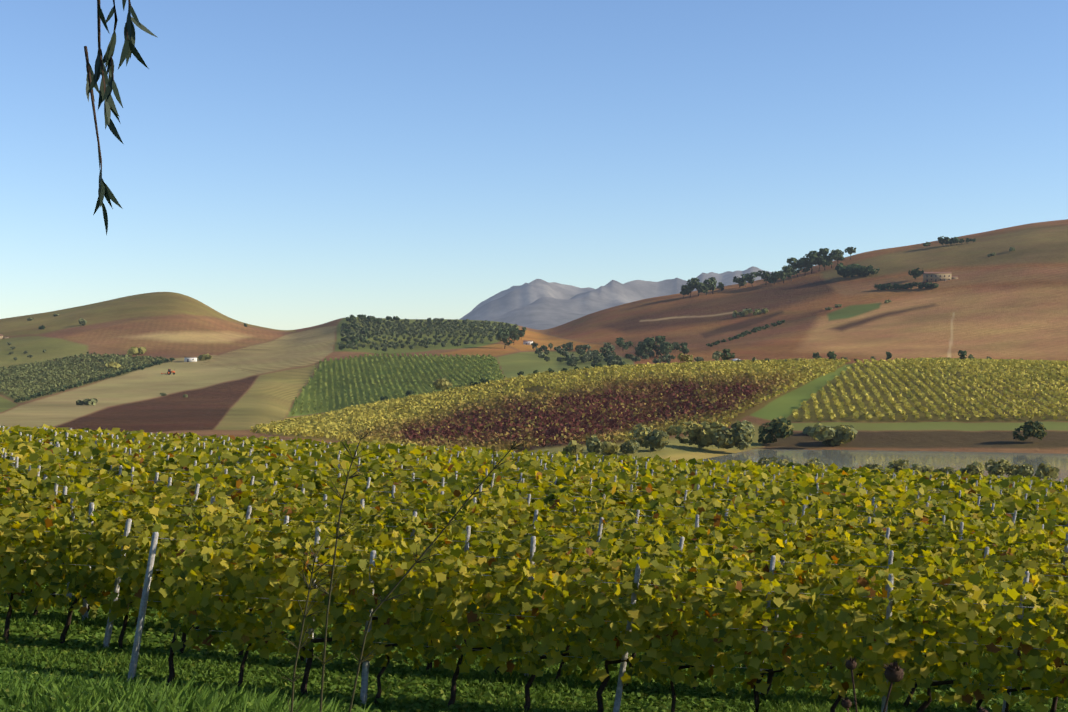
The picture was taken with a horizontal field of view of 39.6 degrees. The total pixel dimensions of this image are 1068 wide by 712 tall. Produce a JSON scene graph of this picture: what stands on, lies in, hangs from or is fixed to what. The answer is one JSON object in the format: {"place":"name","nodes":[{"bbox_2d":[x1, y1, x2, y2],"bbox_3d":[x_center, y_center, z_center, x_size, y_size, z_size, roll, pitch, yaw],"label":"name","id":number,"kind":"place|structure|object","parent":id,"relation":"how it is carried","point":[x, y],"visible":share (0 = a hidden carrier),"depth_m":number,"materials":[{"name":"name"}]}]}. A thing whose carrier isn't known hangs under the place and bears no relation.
{"place":"outdoors","nodes":[
{"label":"outdoors","id":0,"kind":"place"},
{"bbox_2d":[0,219,1067,711],"bbox_3d":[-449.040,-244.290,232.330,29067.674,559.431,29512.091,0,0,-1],"label":"terrain","id":1,"kind":"structure","parent":0,"point":[1002,303],"depth_m":982.46,"materials":[{"name":"brown soil"}]},
{"bbox_2d":[84,0,156,234],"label":"eucalyptus","id":2,"kind":"object","parent":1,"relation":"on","point":[128,48],"depth_m":4.91,"materials":[{"name":"green plant"}]},
{"bbox_2d":[275,420,529,711],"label":"weeds","id":3,"kind":"object","parent":1,"relation":"on","point":[306,611],"visible":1,"depth_m":3.13,"materials":[{"name":"green plant"}]},
{"bbox_2d":[184,341,739,364],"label":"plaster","id":4,"kind":"object","parent":1,"relation":"on","point":[195,358],"visible":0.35,"depth_m":998.15,"materials":[{"name":"white paint"}]},
{"bbox_2d":[0,272,957,341],"bbox_3d":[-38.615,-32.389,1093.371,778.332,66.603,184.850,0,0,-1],"label":"roofs","id":5,"kind":"structure","parent":4,"relation":"on","point":[923,272],"depth_m":1155.27,"materials":[{"name":"tile"}]},
{"bbox_2d":[0,271,957,338],"bbox_3d":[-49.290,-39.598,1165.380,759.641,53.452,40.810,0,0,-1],"label":"stone walls","id":6,"kind":"structure","parent":1,"relation":"on","point":[938,277],"depth_m":1154.78,"materials":[{"name":"beige stone"}]},
{"bbox_2d":[12,242,967,401],"bbox_3d":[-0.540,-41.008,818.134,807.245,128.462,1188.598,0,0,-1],"label":"trees","id":7,"kind":"object","parent":1,"relation":"on","point":[622,345],"visible":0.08,"depth_m":1179.75,"materials":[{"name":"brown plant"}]},
{"bbox_2d":[0,236,1067,479],"bbox_3d":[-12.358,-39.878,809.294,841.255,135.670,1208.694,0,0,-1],"label":"trees","id":8,"kind":"object","parent":1,"relation":"on","point":[648,432],"visible":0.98,"depth_m":419.85,"materials":[{"name":"green plant"}]},
{"bbox_2d":[0,562,1067,711],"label":"vine trunks","id":9,"kind":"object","parent":1,"relation":"on","point":[88,672],"depth_m":21.10,"materials":[{"name":"brown wood"}]},
{"bbox_2d":[0,426,1067,711],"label":"vineyard posts","id":10,"kind":"object","parent":1,"relation":"on","point":[364,664],"visible":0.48,"depth_m":26.16,"materials":[{"name":"grey wood"}]},
{"bbox_2d":[3,560,1067,711],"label":"vine trunks","id":11,"kind":"object","parent":1,"relation":"on","point":[922,707],"visible":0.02,"depth_m":20.07,"materials":[{"name":"brown wood"}]},
{"bbox_2d":[0,475,1067,711],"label":"vine leaves","id":12,"kind":"object","parent":11,"relation":"attached to","point":[734,599],"visible":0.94,"depth_m":20.86,"materials":[{"name":"green plant"}]},
{"bbox_2d":[0,442,1067,550],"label":"vine leaves","id":13,"kind":"object","parent":11,"relation":"attached to","point":[1053,503],"visible":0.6,"depth_m":47.38,"materials":[{"name":"green plant"}]},
{"bbox_2d":[0,424,1067,493],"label":"vine leaves","id":14,"kind":"object","parent":11,"relation":"attached to","point":[71,443],"visible":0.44,"depth_m":79.89,"materials":[{"name":"green plant"}]},
{"bbox_2d":[165,275,949,374],"bbox_3d":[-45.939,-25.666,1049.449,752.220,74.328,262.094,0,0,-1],"label":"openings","id":15,"kind":"object","parent":1,"relation":"on","point":[529,343],"visible":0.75,"depth_m":1153.96,"materials":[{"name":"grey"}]},
{"bbox_2d":[841,656,989,711],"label":"dried seed heads","id":16,"kind":"object","parent":1,"relation":"on","point":[894,672],"visible":1,"depth_m":4.99,"materials":[{"name":"brown plant"}]},
{"bbox_2d":[0,442,1067,689],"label":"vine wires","id":17,"kind":"object","parent":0,"point":[578,548],"visible":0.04,"depth_m":29.62,"materials":[{"name":"grey metal"}]},
{"bbox_2d":[0,0,1067,329],"label":"sky","id":18,"kind":"structure","parent":0,"point":[278,164],"materials":[{"name":"blue"}]},
{"bbox_2d":[702,449,1067,481],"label":"water","id":19,"kind":"structure","parent":0,"point":[956,461],"depth_m":259.30,"materials":[{"name":"grey liquid"}]}
]}

